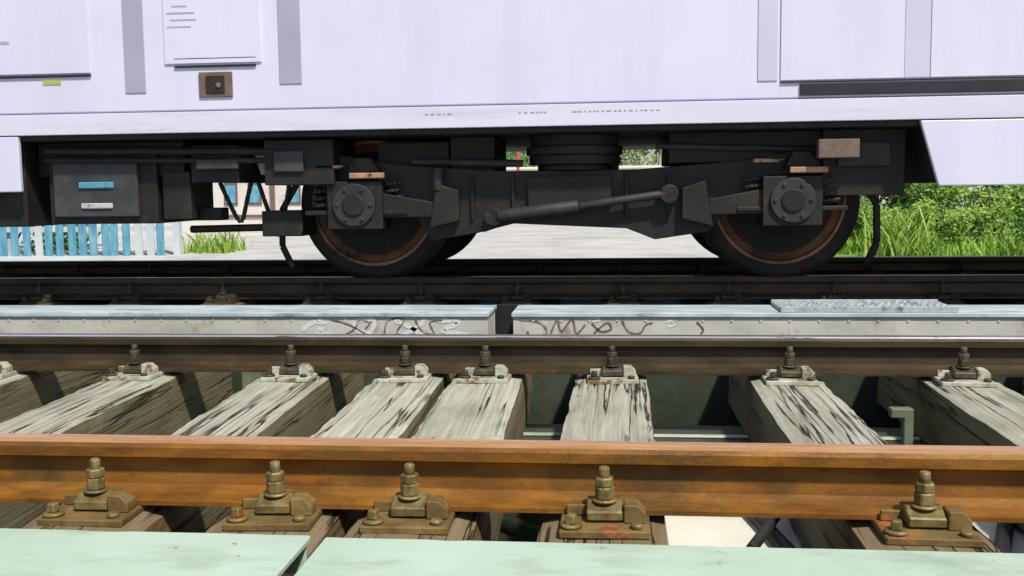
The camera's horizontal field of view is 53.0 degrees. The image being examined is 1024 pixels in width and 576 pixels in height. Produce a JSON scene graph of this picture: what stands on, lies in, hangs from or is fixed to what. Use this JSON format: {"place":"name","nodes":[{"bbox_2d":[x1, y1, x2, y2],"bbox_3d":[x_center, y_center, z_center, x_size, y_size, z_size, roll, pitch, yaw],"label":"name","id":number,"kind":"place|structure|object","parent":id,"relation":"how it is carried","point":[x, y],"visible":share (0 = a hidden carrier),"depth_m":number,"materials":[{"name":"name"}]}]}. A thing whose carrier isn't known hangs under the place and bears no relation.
{"place":"outdoors","nodes":[
{"label":"outdoors","id":0,"kind":"place"},
{"bbox_2d":[52,183,302,233],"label":"walls","id":1,"kind":"structure","parent":0,"point":[218,196],"depth_m":20.60,"materials":[{"name":"white paint"}]},
{"bbox_2d":[223,183,300,217],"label":"windows","id":2,"kind":"structure","parent":1,"relation":"attached to","point":[232,193],"depth_m":20.52,"materials":[{"name":"blue glass"}]},
{"bbox_2d":[0,187,1005,260],"bbox_3d":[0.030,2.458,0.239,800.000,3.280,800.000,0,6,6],"label":"ground","id":3,"kind":"structure","parent":0,"point":[529,241],"depth_m":14.68,"materials":[{"name":"concrete"}]},
{"bbox_2d":[18,224,100,251],"bbox_3d":[-7.544,-1.130,15.226,3.138,1.541,2.182,0,6,6],"label":"bush","id":4,"kind":"object","parent":3,"relation":"on","point":[66,245],"visible":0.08,"depth_m":14.95,"materials":[{"name":"green plant"}]},
{"bbox_2d":[0,222,182,255],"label":"blue picket fence","id":5,"kind":"object","parent":3,"relation":"on","point":[9,241],"visible":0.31,"depth_m":13.62,"materials":[{"name":"paint"}]},
{"bbox_2d":[506,150,644,170],"bbox_3d":[1.193,-3.060,26.785,4.482,3.138,2.969,-1,6,-2],"label":"bush","id":6,"kind":"object","parent":3,"relation":"on","point":[523,156],"visible":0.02,"depth_m":26.28,"materials":[{"name":"green plant"}]},
{"bbox_2d":[506,152,661,170],"bbox_3d":[-0.001,-2.557,23.990,7.200,2.100,0.100,0,6,6],"label":"barrier railing","id":7,"kind":"object","parent":3,"relation":"on","point":[536,168],"visible":0.04,"depth_m":23.88,"materials":[{"name":"white metal"}]},
{"bbox_2d":[479,299,762,303],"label":"kerb wall","id":8,"kind":"structure","parent":3,"relation":"on","point":[598,301],"depth_m":8.72,"materials":[{"name":"concrete"}]},
{"bbox_2d":[619,150,659,165],"bbox_3d":[3.512,-2.838,25.716,4.192,3.126,2.871,0,6,6],"label":"bush","id":9,"kind":"object","parent":3,"relation":"on","point":[646,153],"visible":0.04,"depth_m":26.04,"materials":[{"name":"green plant"}]},
{"bbox_2d":[506,149,1012,203],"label":"distant trees","id":10,"kind":"object","parent":3,"relation":"on","point":[654,157],"depth_m":41.34,"materials":[{"name":"green plant"}]},
{"bbox_3d":[0.767,2.443,4.960,13.500,2.377,6.300,0,6,6],"label":"bridge","id":11,"kind":"object","parent":3,"relation":"on","visible":0},
{"bbox_2d":[0,265,13,277],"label":"railway sleeper","id":12,"kind":"object","parent":11,"relation":"on","point":[3,274],"visible":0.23,"depth_m":7.76,"materials":[{"name":"metal"}]},
{"bbox_2d":[0,265,87,304],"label":"railway sleeper","id":13,"kind":"object","parent":11,"relation":"on","point":[76,274],"visible":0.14,"depth_m":7.68,"materials":[{"name":"metal"}]},
{"bbox_2d":[0,361,104,422],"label":"railway sleeper","id":14,"kind":"object","parent":11,"relation":"on","point":[22,392],"visible":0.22,"depth_m":3.75,"materials":[{"name":"wood"}]},
{"bbox_2d":[16,264,160,304],"bbox_3d":[-2.757,0.049,7.005,0.258,0.322,2.507,0,6,5],"label":"railway sleeper","id":15,"kind":"object","parent":11,"relation":"on","point":[39,297],"visible":0.22,"depth_m":6.17,"materials":[{"name":"wood"}]},
{"bbox_2d":[0,344,232,528],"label":"railway sleeper","id":16,"kind":"object","parent":11,"relation":"on","point":[135,395],"visible":0.54,"depth_m":3.37,"materials":[{"name":"wood"}]},
{"bbox_2d":[106,264,237,304],"bbox_3d":[-2.180,0.047,6.946,0.259,0.321,2.510,0,6,6],"label":"railway sleeper","id":17,"kind":"object","parent":11,"relation":"on","point":[129,297],"visible":0.16,"depth_m":6.16,"materials":[{"name":"wood"}]},
{"bbox_2d":[23,344,363,532],"bbox_3d":[-0.798,0.422,2.921,0.259,0.320,2.608,0,6,3],"label":"railway sleeper","id":18,"kind":"object","parent":11,"relation":"on","point":[290,397],"visible":0.52,"depth_m":2.87,"materials":[{"name":"wood"}]},
{"bbox_2d":[0,305,496,333],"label":"steel girder","id":19,"kind":"object","parent":11,"relation":"on","point":[321,319],"visible":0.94,"depth_m":4.96,"materials":[{"name":"paint"}]},
{"bbox_2d":[200,264,314,304],"bbox_3d":[-1.603,0.045,6.887,0.259,0.319,2.505,0,6,7],"label":"railway sleeper","id":20,"kind":"object","parent":11,"relation":"on","point":[222,297],"visible":0.21,"depth_m":6.14,"materials":[{"name":"metal"}]},
{"bbox_2d":[207,345,454,575],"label":"railway sleeper","id":21,"kind":"object","parent":11,"relation":"on","point":[400,399],"visible":0.46,"depth_m":2.77,"materials":[{"name":"wood"}]},
{"bbox_2d":[299,282,404,304],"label":"railway sleeper","id":22,"kind":"object","parent":11,"relation":"on","point":[320,297],"visible":0.18,"depth_m":5.99,"materials":[{"name":"wood"}]},
{"bbox_2d":[343,345,533,540],"bbox_3d":[-0.134,0.421,2.852,0.257,0.322,2.607,0,6,4],"label":"railway sleeper","id":23,"kind":"object","parent":11,"relation":"on","point":[485,398],"visible":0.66,"depth_m":2.75,"materials":[{"name":"wood"}]},
{"bbox_2d":[399,263,482,304],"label":"railway sleeper","id":24,"kind":"object","parent":11,"relation":"on","point":[421,297],"visible":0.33,"depth_m":5.94,"materials":[{"name":"metal"}]},
{"bbox_2d":[496,262,561,304],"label":"railway sleeper","id":25,"kind":"object","parent":11,"relation":"on","point":[516,296],"visible":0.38,"depth_m":5.86,"materials":[{"name":"metal"}]},
{"bbox_2d":[537,346,668,544],"bbox_3d":[0.263,0.419,2.812,0.257,0.320,2.608,-1,6,6],"label":"railway sleeper","id":26,"kind":"object","parent":11,"relation":"on","point":[610,400],"visible":0.6,"depth_m":2.67,"materials":[{"name":"wood"}]},
{"bbox_2d":[0,433,1023,522],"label":"railway rail","id":27,"kind":"object","parent":26,"relation":"on","point":[834,481],"visible":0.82,"depth_m":2.05,"materials":[{"name":"metal"}]},
{"bbox_2d":[0,333,1023,376],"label":"railway rail","id":28,"kind":"object","parent":26,"relation":"on","point":[888,355],"visible":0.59,"depth_m":3.55,"materials":[{"name":"brown metal"}]},
{"bbox_2d":[601,262,644,304],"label":"railway sleeper","id":29,"kind":"object","parent":11,"relation":"on","point":[622,297],"visible":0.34,"depth_m":5.79,"materials":[{"name":"metal"}]},
{"bbox_2d":[0,274,1023,299],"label":"railway rail","id":30,"kind":"object","parent":29,"relation":"on","point":[1001,286],"visible":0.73,"depth_m":5.92,"materials":[{"name":"black metal"}]},
{"bbox_2d":[0,0,1023,277],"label":"train car","id":31,"kind":"object","parent":30,"relation":"on","point":[780,134],"visible":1,"depth_m":5.32,"materials":[{"name":"white paint"}]},
{"bbox_2d":[0,256,1023,277],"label":"railway rail","id":32,"kind":"object","parent":29,"relation":"on","point":[912,265],"visible":0.59,"depth_m":7.43,"materials":[{"name":"black metal"}]},
{"bbox_2d":[678,262,749,304],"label":"railway sleeper","id":33,"kind":"object","parent":11,"relation":"on","point":[727,297],"visible":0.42,"depth_m":5.74,"materials":[{"name":"metal"}]},
{"bbox_2d":[512,305,1023,335],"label":"steel girder","id":34,"kind":"object","parent":11,"relation":"on","point":[996,320],"visible":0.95,"depth_m":4.70,"materials":[{"name":"paint"}]},
{"bbox_2d":[771,299,958,311],"bbox_3d":[1.629,0.081,4.795,0.780,0.027,0.314,0,6,6],"label":"tread plate","id":35,"kind":"object","parent":34,"relation":"on","point":[857,305],"visible":1,"depth_m":4.74,"materials":[{"name":"grey metal"}]},
{"bbox_2d":[758,281,848,304],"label":"railway sleeper","id":36,"kind":"object","parent":11,"relation":"on","point":[833,293],"visible":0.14,"depth_m":5.67,"materials":[{"name":"metal"}]},
{"bbox_2d":[665,516,1023,553],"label":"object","id":37,"kind":"object","parent":11,"relation":"attached to","point":[750,532],"visible":0.2,"depth_m":2.54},
{"bbox_2d":[728,346,1001,552],"bbox_3d":[0.849,0.418,2.752,0.258,0.320,2.606,0,6,6],"label":"railway sleeper","id":38,"kind":"object","parent":11,"relation":"on","point":[788,401],"visible":0.63,"depth_m":2.64,"materials":[{"name":"wood"}]},
{"bbox_2d":[860,261,968,304],"bbox_3d":[2.435,0.037,6.471,0.258,0.322,2.507,0,6,5],"label":"railway sleeper","id":39,"kind":"object","parent":11,"relation":"on","point":[941,295],"visible":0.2,"depth_m":5.61,"materials":[{"name":"metal"}]},
{"bbox_2d":[877,347,1023,529],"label":"railway sleeper","id":40,"kind":"object","parent":11,"relation":"on","point":[962,402],"visible":0.62,"depth_m":3.20,"materials":[{"name":"wood"}]},
{"bbox_2d":[949,260,1023,304],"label":"railway sleeper","id":41,"kind":"object","parent":11,"relation":"on","point":[961,270],"visible":0.15,"depth_m":6.31,"materials":[{"name":"wood"}]},
{"bbox_2d":[1022,377,1023,396],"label":"railway sleeper","id":42,"kind":"object","parent":11,"relation":"on","point":[1023,386],"visible":0.33,"depth_m":3.94,"materials":[{"name":"wood"}]},
{"bbox_2d":[495,304,523,333],"bbox_3d":[0.254,0.370,4.909,14.300,0.525,1.400,0,6,6],"label":"bridge crossbeam","id":43,"kind":"object","parent":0,"point":[503,319],"visible":0.13,"depth_m":5.19,"materials":[{"name":"grey metal"}]},
{"bbox_2d":[105,304,1021,547],"bbox_3d":[0.493,0.735,4.782,23.000,1.062,5.665,0,6,6],"label":"bridge girder","id":44,"kind":"object","parent":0,"point":[691,408],"visible":0.02,"depth_m":4.07,"materials":[{"name":"metal"}]},
{"bbox_2d":[507,150,660,169],"label":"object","id":45,"kind":"structure","parent":0,"point":[648,155],"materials":[{"name":"green plant"}]},
{"bbox_2d":[834,208,1023,256],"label":"lawn","id":46,"kind":"structure","parent":0,"point":[974,233],"depth_m":15.74,"materials":[{"name":"green plant"}]},
{"bbox_2d":[182,195,1023,256],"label":"grass","id":47,"kind":"structure","parent":46,"relation":"on","point":[898,240],"depth_m":11.29,"materials":[{"name":"green plant"}]},
{"bbox_2d":[849,197,922,243],"bbox_3d":[4.429,-0.696,12.231,0.910,0.795,0.701,-1,6,-8],"label":"bush","id":48,"kind":"object","parent":46,"relation":"on","point":[858,226],"visible":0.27,"depth_m":12.13,"materials":[{"name":"green plant"}]},
{"bbox_2d":[860,183,934,234],"bbox_3d":[5.556,-1.495,15.934,2.621,1.856,1.896,0,6,6],"label":"bush","id":49,"kind":"object","parent":46,"relation":"on","point":[909,191],"visible":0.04,"depth_m":15.63,"materials":[{"name":"green plant"}]},
{"bbox_2d":[888,197,985,241],"bbox_3d":[5.639,-0.890,13.886,1.436,0.699,1.005,0,6,6],"label":"bush","id":50,"kind":"object","parent":46,"relation":"on","point":[950,219],"visible":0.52,"depth_m":13.71,"materials":[{"name":"green plant"}]},
{"bbox_2d":[880,183,1023,236],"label":"bush","id":51,"kind":"object","parent":46,"relation":"on","point":[996,187],"visible":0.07,"depth_m":15.80,"materials":[{"name":"green plant"}]},
{"bbox_2d":[919,183,1023,240],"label":"bush","id":52,"kind":"object","parent":46,"relation":"on","point":[945,194],"visible":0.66,"depth_m":14.05,"materials":[{"name":"green plant"}]},
{"bbox_3d":[-1.296,0.606,1.067,15.200,0.118,1.030,0,6,6],"label":"walkway bearer","id":53,"kind":"object","parent":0,"visible":0},
{"bbox_2d":[0,528,310,575],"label":"walkway plank","id":54,"kind":"object","parent":53,"relation":"on","point":[38,552],"visible":0.93,"depth_m":1.63,"materials":[{"name":"green paint"}]},
{"bbox_2d":[294,537,1023,575],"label":"walkway plank","id":55,"kind":"object","parent":53,"relation":"on","point":[331,556],"visible":1,"depth_m":1.57,"materials":[{"name":"green paint"}]}
]}

